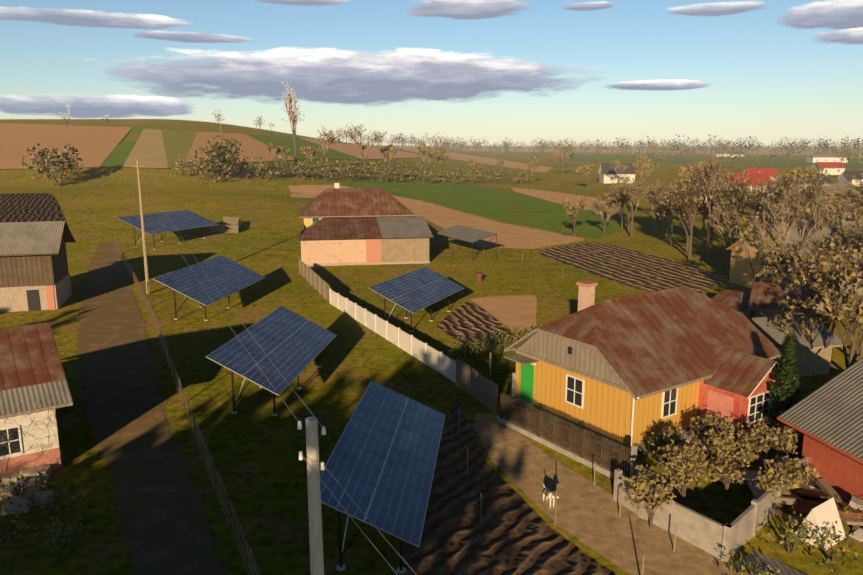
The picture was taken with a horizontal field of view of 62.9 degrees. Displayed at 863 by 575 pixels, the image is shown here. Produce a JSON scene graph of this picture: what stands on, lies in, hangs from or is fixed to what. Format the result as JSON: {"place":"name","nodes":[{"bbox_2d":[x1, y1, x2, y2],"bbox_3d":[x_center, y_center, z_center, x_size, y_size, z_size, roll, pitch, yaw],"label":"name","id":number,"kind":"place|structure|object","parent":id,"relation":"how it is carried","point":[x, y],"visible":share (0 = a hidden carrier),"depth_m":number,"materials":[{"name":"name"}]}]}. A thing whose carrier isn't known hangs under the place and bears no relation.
{"place":"outdoors","nodes":[
{"label":"outdoors","id":0,"kind":"place"},
{"bbox_2d":[0,123,131,168],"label":"field","id":1,"kind":"structure","parent":0,"point":[94,146],"depth_m":226.07,"materials":[{"name":"soil"}]},
{"bbox_2d":[99,127,143,166],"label":"field","id":2,"kind":"structure","parent":0,"point":[119,154],"depth_m":196.26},
{"bbox_2d":[75,241,227,574],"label":"dirt track","id":3,"kind":"structure","parent":0,"point":[164,526],"depth_m":32.72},
{"bbox_2d":[185,131,293,165],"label":"field","id":4,"kind":"structure","parent":0,"point":[251,147],"depth_m":226.59,"materials":[{"name":"soil"}]},
{"bbox_2d":[246,134,359,159],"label":"field","id":5,"kind":"structure","parent":0,"point":[286,143],"depth_m":283.61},
{"bbox_2d":[297,216,433,265],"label":"barn","id":6,"kind":"structure","parent":0,"point":[360,241],"depth_m":78.95,"materials":[{"name":"beige paint"}]},
{"bbox_2d":[0,119,862,574],"bbox_3d":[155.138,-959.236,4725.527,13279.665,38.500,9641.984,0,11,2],"label":"ground","id":7,"kind":"structure","parent":0,"point":[254,447],"depth_m":48.85,"materials":[{"name":"green plant"}]},
{"bbox_2d":[0,465,52,514],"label":"stones","id":8,"kind":"object","parent":7,"relation":"on","point":[45,471],"visible":0.5,"depth_m":26.99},
{"bbox_2d":[0,193,67,225],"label":"plowed field","id":9,"kind":"structure","parent":7,"relation":"on","point":[29,207],"depth_m":119.51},
{"bbox_2d":[0,401,71,477],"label":"dry vines","id":10,"kind":"object","parent":7,"relation":"on","point":[29,440],"visible":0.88,"depth_m":28.09,"materials":[{"name":"brown"}]},
{"bbox_2d":[0,322,72,477],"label":"rusty house","id":11,"kind":"structure","parent":7,"relation":"on","point":[31,370],"depth_m":28.76,"materials":[{"name":"white paint"}]},
{"bbox_2d":[0,221,75,311],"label":"old shed","id":12,"kind":"object","parent":7,"relation":"on","point":[34,274],"visible":0.96,"depth_m":56.87,"materials":[{"name":"grey wood"}]},
{"bbox_2d":[15,143,82,185],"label":"tree","id":13,"kind":"object","parent":7,"relation":"on","point":[64,157],"visible":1,"depth_m":153.54,"materials":[{"name":"green plant"}]},
{"bbox_2d":[131,161,149,293],"bbox_3d":[-25.460,-4.961,62.372,1.078,12.300,0.296,-4,12,-20],"label":"wooden pole","id":14,"kind":"object","parent":7,"relation":"on","point":[144,242],"visible":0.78,"depth_m":62.33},
{"bbox_2d":[123,129,167,167],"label":"field","id":15,"kind":"structure","parent":7,"relation":"on","point":[148,150],"depth_m":197.92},
{"bbox_2d":[116,210,218,248],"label":"solar table","id":16,"kind":"object","parent":7,"relation":"on","point":[179,220],"visible":0.85,"depth_m":91.29,"materials":[{"name":"glass"}]},
{"bbox_2d":[162,130,197,167],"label":"field","id":17,"kind":"structure","parent":7,"relation":"on","point":[177,145],"depth_m":217.85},
{"bbox_2d":[113,236,260,574],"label":"fence wire","id":18,"kind":"object","parent":7,"relation":"on","point":[229,511],"visible":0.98,"depth_m":31.50,"materials":[{"name":"grey"}]},
{"bbox_2d":[153,255,265,320],"bbox_3d":[-17.702,0.018,57.792,4.088,3.549,11.520,2,12,9],"label":"solar table","id":19,"kind":"object","parent":7,"relation":"on","point":[227,276],"visible":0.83,"depth_m":56.66,"materials":[{"name":"glass"}]},
{"bbox_2d":[192,129,242,181],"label":"bush","id":20,"kind":"object","parent":7,"relation":"on","point":[227,159],"visible":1,"depth_m":159.18,"materials":[{"name":"green plant"}]},
{"bbox_2d":[210,216,239,232],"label":"small fenced pen","id":21,"kind":"object","parent":7,"relation":"on","point":[229,220],"visible":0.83,"depth_m":99.41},
{"bbox_2d":[206,306,336,415],"bbox_3d":[-8.233,3.930,38.589,3.488,3.472,10.780,1,11,7],"label":"solar table","id":22,"kind":"object","parent":7,"relation":"on","point":[292,345],"visible":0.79,"depth_m":37.21,"materials":[{"name":"glass"}]},
{"bbox_2d":[282,82,303,165],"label":"poplar tree","id":23,"kind":"object","parent":7,"relation":"on","point":[293,122],"visible":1,"depth_m":188.60,"materials":[{"name":"beige plant"}]},
{"bbox_2d":[297,417,325,574],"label":"concrete pole","id":24,"kind":"object","parent":7,"relation":"on","point":[315,522],"visible":0.96,"depth_m":13.13,"materials":[{"name":"grey concrete"}]},
{"bbox_2d":[134,166,416,574],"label":"power lines","id":25,"kind":"object","parent":24,"relation":"attached to","point":[297,420],"visible":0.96,"depth_m":13.15,"materials":[{"name":"grey"}]},
{"bbox_2d":[299,259,329,302],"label":"fence","id":26,"kind":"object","parent":7,"relation":"on","point":[315,281],"depth_m":65.30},
{"bbox_2d":[166,154,532,184],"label":"field edge bush","id":27,"kind":"object","parent":7,"relation":"on","point":[183,166],"visible":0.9,"depth_m":183.92,"materials":[{"name":"green plant"}]},
{"bbox_2d":[299,183,415,228],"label":"barn house","id":28,"kind":"structure","parent":7,"relation":"on","point":[336,201],"depth_m":84.96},
{"bbox_2d":[301,138,420,158],"bbox_3d":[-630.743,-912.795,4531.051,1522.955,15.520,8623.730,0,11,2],"label":"field","id":29,"kind":"structure","parent":7,"relation":"on","point":[373,153],"depth_m":387.58,"materials":[{"name":"soil"}]},
{"bbox_2d":[320,381,444,573],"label":"solar table","id":30,"kind":"object","parent":7,"relation":"on","point":[380,464],"visible":0.92,"depth_m":23.77,"materials":[{"name":"glass"}]},
{"bbox_2d":[329,288,455,382],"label":"white fence panels","id":31,"kind":"object","parent":7,"relation":"on","point":[436,360],"visible":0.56,"depth_m":46.61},
{"bbox_2d":[368,267,463,331],"bbox_3d":[-0.903,0.914,53.848,3.519,3.353,9.640,5,12,24],"label":"solar table","id":32,"kind":"object","parent":7,"relation":"on","point":[414,291],"visible":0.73,"depth_m":53.03,"materials":[{"name":"glass"}]},
{"bbox_2d":[0,227,862,574],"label":"bushes","id":33,"kind":"object","parent":7,"relation":"on","point":[476,345],"visible":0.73,"depth_m":23.82,"materials":[{"name":"green plant"}]},
{"bbox_2d":[289,185,584,248],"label":"dirt field","id":34,"kind":"structure","parent":7,"relation":"on","point":[513,236],"depth_m":116.93,"materials":[{"name":"soil"}]},
{"bbox_2d":[59,110,862,168],"bbox_3d":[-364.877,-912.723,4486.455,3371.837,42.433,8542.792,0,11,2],"label":"horizon treeline","id":35,"kind":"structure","parent":7,"relation":"on","point":[684,148],"depth_m":857.84,"materials":[{"name":"brown plant"}]},
{"bbox_2d":[435,225,496,255],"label":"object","id":36,"kind":"object","parent":7,"relation":"on","point":[466,234],"visible":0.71,"depth_m":84.76,"materials":[{"name":"metal"}]},
{"bbox_2d":[438,301,512,350],"bbox_3d":[2.629,2.609,53.315,5.101,0.001,15.487,-2,12,-12],"label":"plowed garden plot","id":37,"kind":"object","parent":7,"relation":"on","point":[464,320],"visible":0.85,"depth_m":52.30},
{"bbox_2d":[456,358,497,413],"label":"grey fence gate","id":38,"kind":"structure","parent":7,"relation":"on","point":[476,385],"depth_m":36.79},
{"bbox_2d":[343,179,620,238],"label":"field","id":39,"kind":"structure","parent":7,"relation":"on","point":[512,207],"depth_m":156.14,"materials":[{"name":"plant"}]},
{"bbox_2d":[471,295,536,333],"bbox_3d":[6.153,1.995,56.337,6.231,0.001,14.352,0,11,2],"label":"dirt patch","id":40,"kind":"object","parent":7,"relation":"on","point":[517,312],"visible":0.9,"depth_m":57.37,"materials":[{"name":"soil"}]},
{"bbox_2d":[395,397,615,574],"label":"plowed garden plot","id":41,"kind":"object","parent":7,"relation":"on","point":[513,533],"visible":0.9,"depth_m":24.49,"materials":[{"name":"soil"}]},
{"bbox_2d":[266,124,862,205],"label":"field edge trees","id":42,"kind":"object","parent":7,"relation":"on","point":[277,150],"visible":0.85,"depth_m":193.30,"materials":[{"name":"brown plant"}]},
{"bbox_2d":[511,187,620,212],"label":"tan field","id":43,"kind":"structure","parent":7,"relation":"on","point":[555,197],"depth_m":179.64,"materials":[{"name":"soil"}]},
{"bbox_2d":[497,392,637,480],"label":"fence","id":44,"kind":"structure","parent":7,"relation":"on","point":[514,409],"depth_m":30.40,"materials":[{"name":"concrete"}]},
{"bbox_2d":[459,247,676,574],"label":"stakes","id":45,"kind":"object","parent":7,"relation":"on","point":[556,495],"visible":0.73,"depth_m":24.84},
{"bbox_2d":[560,198,588,236],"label":"bare tree","id":46,"kind":"object","parent":7,"relation":"on","point":[572,211],"visible":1,"depth_m":101.34,"materials":[{"name":"brown plant"}]},
{"bbox_2d":[496,416,662,479],"bbox_3d":[6.255,7.014,31.472,1.500,0.090,8.800,-8,14,-34],"label":"fence","id":47,"kind":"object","parent":7,"relation":"on","point":[638,471],"visible":0.07,"depth_m":30.73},
{"bbox_2d":[588,198,615,233],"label":"bare tree","id":48,"kind":"object","parent":7,"relation":"on","point":[601,209],"visible":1,"depth_m":105.16,"materials":[{"name":"brown plant"}]},
{"bbox_2d":[473,413,743,574],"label":"dirt road","id":49,"kind":"structure","parent":7,"relation":"on","point":[587,512],"depth_m":25.54,"materials":[{"name":"soil"}]},
{"bbox_2d":[598,163,636,182],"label":"dark house","id":50,"kind":"structure","parent":7,"relation":"on","point":[607,173],"depth_m":246.51,"materials":[{"name":"grey"}]},
{"bbox_2d":[607,189,628,227],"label":"bare tree","id":51,"kind":"object","parent":7,"relation":"on","point":[620,196],"visible":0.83,"depth_m":113.22,"materials":[{"name":"brown plant"}]},
{"bbox_2d":[614,173,648,230],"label":"bare tree","id":52,"kind":"object","parent":7,"relation":"on","point":[629,210],"visible":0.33,"depth_m":108.92,"materials":[{"name":"brown plant"}]},
{"bbox_2d":[537,241,727,292],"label":"field furrow","id":53,"kind":"structure","parent":7,"relation":"on","point":[639,270],"depth_m":77.02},
{"bbox_2d":[620,177,652,236],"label":"bare tree","id":54,"kind":"object","parent":7,"relation":"on","point":[637,193],"visible":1,"depth_m":101.06,"materials":[{"name":"brown plant"}]},
{"bbox_2d":[462,148,812,154],"bbox_3d":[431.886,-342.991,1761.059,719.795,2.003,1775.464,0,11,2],"label":"tan field","id":55,"kind":"structure","parent":7,"relation":"on","point":[696,152],"depth_m":1455.04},
{"bbox_2d":[489,280,794,460],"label":"house","id":56,"kind":"structure","parent":7,"relation":"on","point":[626,371],"depth_m":31.81,"materials":[{"name":"metal"}]},
{"bbox_2d":[621,464,675,528],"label":"garden tree","id":57,"kind":"object","parent":7,"relation":"on","point":[653,491],"visible":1,"depth_m":24.39,"materials":[{"name":"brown plant"}]},
{"bbox_2d":[648,186,671,238],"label":"bare tree","id":58,"kind":"object","parent":7,"relation":"on","point":[663,221],"visible":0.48,"depth_m":100.59,"materials":[{"name":"brown plant"}]},
{"bbox_2d":[643,179,679,236],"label":"bare tree","id":59,"kind":"object","parent":7,"relation":"on","point":[659,190],"visible":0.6,"depth_m":102.27,"materials":[{"name":"brown plant"}]},
{"bbox_2d":[654,199,674,244],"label":"bare tree","id":60,"kind":"object","parent":7,"relation":"on","point":[660,210],"visible":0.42,"depth_m":94.52,"materials":[{"name":"brown plant"}]},
{"bbox_2d":[645,426,686,478],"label":"garden tree","id":61,"kind":"object","parent":7,"relation":"on","point":[661,439],"visible":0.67,"depth_m":28.32,"materials":[{"name":"brown plant"}]},
{"bbox_2d":[650,438,709,505],"bbox_3d":[9.005,6.957,25.720,2.152,3.034,2.214,5,12,23],"label":"garden tree","id":62,"kind":"object","parent":7,"relation":"on","point":[684,464],"visible":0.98,"depth_m":25.32,"materials":[{"name":"green plant"}]},
{"bbox_2d":[656,188,706,252],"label":"bare tree","id":63,"kind":"object","parent":7,"relation":"on","point":[701,206],"visible":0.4,"depth_m":87.32,"materials":[{"name":"brown plant"}]},
{"bbox_2d":[661,177,704,259],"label":"bare tree","id":64,"kind":"object","parent":7,"relation":"on","point":[677,204],"visible":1,"depth_m":82.13,"materials":[{"name":"brown plant"}]},
{"bbox_2d":[684,163,726,233],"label":"bare tree","id":65,"kind":"object","parent":7,"relation":"on","point":[704,220],"visible":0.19,"depth_m":105.50,"materials":[{"name":"brown plant"}]},
{"bbox_2d":[613,456,807,562],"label":"concrete garden wall","id":66,"kind":"structure","parent":7,"relation":"on","point":[711,536],"depth_m":23.81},
{"bbox_2d":[685,412,742,464],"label":"garden tree","id":67,"kind":"object","parent":7,"relation":"on","point":[700,427],"visible":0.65,"depth_m":28.82,"materials":[{"name":"brown plant"}]},
{"bbox_2d":[688,153,753,257],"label":"bare tree","id":68,"kind":"object","parent":7,"relation":"on","point":[710,177],"visible":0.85,"depth_m":81.34,"materials":[{"name":"brown plant"}]},
{"bbox_2d":[705,202,740,269],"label":"bare tree","id":69,"kind":"object","parent":7,"relation":"on","point":[722,217],"visible":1,"depth_m":74.84,"materials":[{"name":"brown plant"}]},
{"bbox_2d":[697,428,758,500],"bbox_3d":[11.079,6.864,26.408,2.166,2.936,2.072,0,11,2],"label":"garden tree","id":70,"kind":"object","parent":7,"relation":"on","point":[731,450],"visible":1,"depth_m":26.17,"materials":[{"name":"green plant"}]},
{"bbox_2d":[712,289,754,318],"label":"shed","id":71,"kind":"structure","parent":7,"relation":"on","point":[738,301],"depth_m":49.47,"materials":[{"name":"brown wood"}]},
{"bbox_2d":[707,163,763,243],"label":"bare tree","id":72,"kind":"object","parent":7,"relation":"on","point":[731,194],"visible":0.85,"depth_m":80.24,"materials":[{"name":"brown plant"}]},
{"bbox_2d":[717,179,754,254],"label":"bare tree","id":73,"kind":"object","parent":7,"relation":"on","point":[729,209],"visible":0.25,"depth_m":83.90,"materials":[{"name":"brown plant"}]},
{"bbox_2d":[717,173,774,199],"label":"red house","id":74,"kind":"structure","parent":7,"relation":"on","point":[764,177],"depth_m":177.15,"materials":[{"name":"red tile"}]},
{"bbox_2d":[722,172,785,230],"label":"bare tree","id":75,"kind":"object","parent":7,"relation":"on","point":[753,203],"visible":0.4,"depth_m":79.57,"materials":[{"name":"brown plant"}]},
{"bbox_2d":[743,168,778,180],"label":"red house","id":76,"kind":"structure","parent":7,"relation":"on","point":[769,172],"depth_m":231.91,"materials":[{"name":"red tile"}]},
{"bbox_2d":[732,420,797,470],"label":"garden tree","id":77,"kind":"object","parent":7,"relation":"on","point":[776,442],"visible":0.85,"depth_m":27.68,"materials":[{"name":"brown plant"}]},
{"bbox_2d":[729,551,805,574],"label":"roof","id":78,"kind":"structure","parent":7,"relation":"on","point":[757,557],"depth_m":22.46,"materials":[{"name":"metal"}]},
{"bbox_2d":[728,223,808,281],"bbox_3d":[26.566,-1.419,55.912,6.232,7.511,3.333,7,14,32],"label":"bare tree","id":79,"kind":"object","parent":7,"relation":"on","point":[750,235],"visible":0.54,"depth_m":55.63,"materials":[{"name":"brown plant"}]},
{"bbox_2d":[738,206,801,246],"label":"bare tree","id":80,"kind":"object","parent":7,"relation":"on","point":[762,220],"visible":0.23,"depth_m":64.83,"materials":[{"name":"brown plant"}]},
{"bbox_2d":[753,241,801,284],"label":"bare tree","id":81,"kind":"object","parent":7,"relation":"on","point":[770,269],"visible":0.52,"depth_m":51.25,"materials":[{"name":"brown plant"}]},
{"bbox_2d":[763,332,802,452],"bbox_3d":[15.078,4.623,30.207,1.876,5.627,1.882,-4,12,-20],"label":"conifer tree","id":82,"kind":"object","parent":7,"relation":"on","point":[785,376],"visible":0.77,"depth_m":29.93,"materials":[{"name":"green plant"}]},
{"bbox_2d":[747,455,820,513],"bbox_3d":[12.610,7.216,25.578,2.543,2.579,1.612,-3,12,-16],"label":"garden tree","id":83,"kind":"object","parent":7,"relation":"on","point":[785,473],"visible":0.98,"depth_m":25.21,"materials":[{"name":"green plant"}]},
{"bbox_2d":[748,282,820,317],"bbox_3d":[23.999,1.949,48.087,4.144,4.400,5.312,6,13,29],"label":"shed wood","id":84,"kind":"object","parent":7,"relation":"on","point":[765,298],"visible":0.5,"depth_m":46.81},
{"bbox_2d":[741,171,832,222],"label":"bare tree","id":85,"kind":"object","parent":7,"relation":"on","point":[788,183],"visible":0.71,"depth_m":72.06,"materials":[{"name":"brown plant"}]},
{"bbox_2d":[767,171,809,210],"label":"bare tree","id":86,"kind":"object","parent":7,"relation":"on","point":[799,181],"visible":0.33,"depth_m":108.85,"materials":[{"name":"brown plant"}]},
{"bbox_2d":[777,421,803,458],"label":"garden tree","id":87,"kind":"object","parent":7,"relation":"on","point":[797,436],"visible":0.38,"depth_m":28.74,"materials":[{"name":"brown plant"}]},
{"bbox_2d":[726,221,862,298],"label":"barn slate","id":88,"kind":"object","parent":7,"relation":"on","point":[741,274],"visible":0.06,"depth_m":64.56,"materials":[{"name":"grey stone"}]},
{"bbox_2d":[743,184,847,249],"bbox_3d":[31.656,-4.123,62.048,10.955,10.392,6.317,0,11,2],"label":"bare tree","id":89,"kind":"object","parent":7,"relation":"on","point":[827,218],"visible":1,"depth_m":61.02,"materials":[{"name":"brown plant"}]},
{"bbox_2d":[748,315,846,376],"bbox_3d":[21.100,3.431,43.016,4.131,3.500,6.012,-3,12,-14],"label":"slate shed","id":90,"kind":"object","parent":7,"relation":"on","point":[815,357],"visible":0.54,"depth_m":40.93,"materials":[{"name":"grey wood"}]},
{"bbox_2d":[744,470,862,540],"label":"junk pile","id":91,"kind":"object","parent":7,"relation":"on","point":[822,490],"visible":0.5,"depth_m":25.30,"materials":[{"name":"brown wood"}]},
{"bbox_2d":[760,231,846,285],"bbox_3d":[25.559,-0.281,49.657,4.384,7.761,5.350,-7,14,-33],"label":"bare tree","id":92,"kind":"object","parent":7,"relation":"on","point":[796,259],"visible":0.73,"depth_m":48.76,"materials":[{"name":"brown plant"}]},
{"bbox_2d":[775,173,834,195],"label":"grey house","id":93,"kind":"structure","parent":7,"relation":"on","point":[828,181],"depth_m":188.25,"materials":[{"name":"concrete"}]},
{"bbox_2d":[769,295,842,342],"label":"bare tree","id":94,"kind":"object","parent":7,"relation":"on","point":[812,315],"visible":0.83,"depth_m":40.29,"materials":[{"name":"brown plant"}]},
{"bbox_2d":[788,184,845,220],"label":"bare tree","id":95,"kind":"object","parent":7,"relation":"on","point":[828,195],"visible":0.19,"depth_m":77.83,"materials":[{"name":"brown plant"}]},
{"bbox_2d":[785,258,851,329],"bbox_3d":[22.986,1.535,42.545,3.243,7.006,5.034,-4,12,-18],"label":"bare tree","id":96,"kind":"object","parent":7,"relation":"on","point":[820,274],"visible":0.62,"depth_m":41.82,"materials":[{"name":"brown plant"}]},
{"bbox_2d":[777,358,862,500],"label":"red barn","id":97,"kind":"structure","parent":7,"relation":"on","point":[826,419],"depth_m":26.72,"materials":[{"name":"wood"}]},
{"bbox_2d":[795,497,845,550],"bbox_3d":[13.251,7.951,24.019,1.400,1.350,1.200,-8,14,-34],"label":"tarp","id":98,"kind":"object","parent":7,"relation":"on","point":[825,516],"visible":0.67,"depth_m":23.70,"materials":[{"name":"white paint"}]},
{"bbox_2d":[787,226,861,284],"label":"bare tree","id":99,"kind":"object","parent":7,"relation":"on","point":[843,252],"visible":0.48,"depth_m":54.89,"materials":[{"name":"brown plant"}]},
{"bbox_2d":[806,154,847,162],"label":"farm","id":100,"kind":"object","parent":7,"relation":"on","point":[812,158],"visible":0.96,"depth_m":533.00,"materials":[{"name":"stone"}]},
{"bbox_2d":[811,162,845,174],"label":"house","id":101,"kind":"structure","parent":7,"relation":"on","point":[834,168],"depth_m":316.87,"materials":[{"name":"white tile"}]},
{"bbox_2d":[805,262,862,333],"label":"bare tree","id":102,"kind":"object","parent":7,"relation":"on","point":[833,328],"visible":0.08,"depth_m":47.70,"materials":[{"name":"brown plant"}]},
{"bbox_2d":[808,281,862,368],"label":"bare tree","id":103,"kind":"object","parent":7,"relation":"on","point":[832,305],"visible":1,"depth_m":33.16,"materials":[{"name":"brown plant"}]},
{"bbox_2d":[815,243,862,356],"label":"bare tree","id":104,"kind":"object","parent":7,"relation":"on","point":[851,259],"visible":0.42,"depth_m":44.66,"materials":[{"name":"brown plant"}]},
{"bbox_2d":[817,189,862,221],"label":"bare tree","id":105,"kind":"object","parent":7,"relation":"on","point":[859,207],"visible":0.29,"depth_m":67.41,"materials":[{"name":"brown plant"}]},
{"bbox_2d":[820,269,862,363],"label":"bare tree","id":106,"kind":"object","parent":7,"relation":"on","point":[853,335],"visible":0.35,"depth_m":39.77,"materials":[{"name":"brown plant"}]},
{"bbox_2d":[827,195,862,243],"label":"bare tree","id":107,"kind":"object","parent":7,"relation":"on","point":[841,229],"visible":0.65,"depth_m":61.26,"materials":[{"name":"brown plant"}]},
{"bbox_2d":[830,254,862,317],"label":"bare tree","id":108,"kind":"object","parent":7,"relation":"on","point":[847,276],"visible":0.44,"depth_m":39.62,"materials":[{"name":"brown plant"}]},
{"bbox_2d":[832,181,862,220],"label":"house","id":109,"kind":"structure","parent":7,"relation":"on","point":[846,193],"depth_m":84.60,"materials":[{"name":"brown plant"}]},
{"bbox_2d":[837,171,862,184],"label":"house","id":110,"kind":"structure","parent":7,"relation":"on","point":[845,176],"depth_m":214.87,"materials":[{"name":"grey"}]},
{"bbox_2d":[0,0,862,145],"label":"sky","id":111,"kind":"structure","parent":0,"point":[492,71],"materials":[{"name":"blue"}]},
{"bbox_2d":[397,145,552,172],"bbox_3d":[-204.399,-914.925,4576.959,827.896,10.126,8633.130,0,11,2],"label":"brown field","id":112,"kind":"structure","parent":0,"point":[490,161],"depth_m":569.30,"materials":[{"name":"beige soil"}]},
{"bbox_2d":[566,154,862,167],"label":"green field","id":113,"kind":"structure","parent":0,"point":[744,160],"depth_m":648.87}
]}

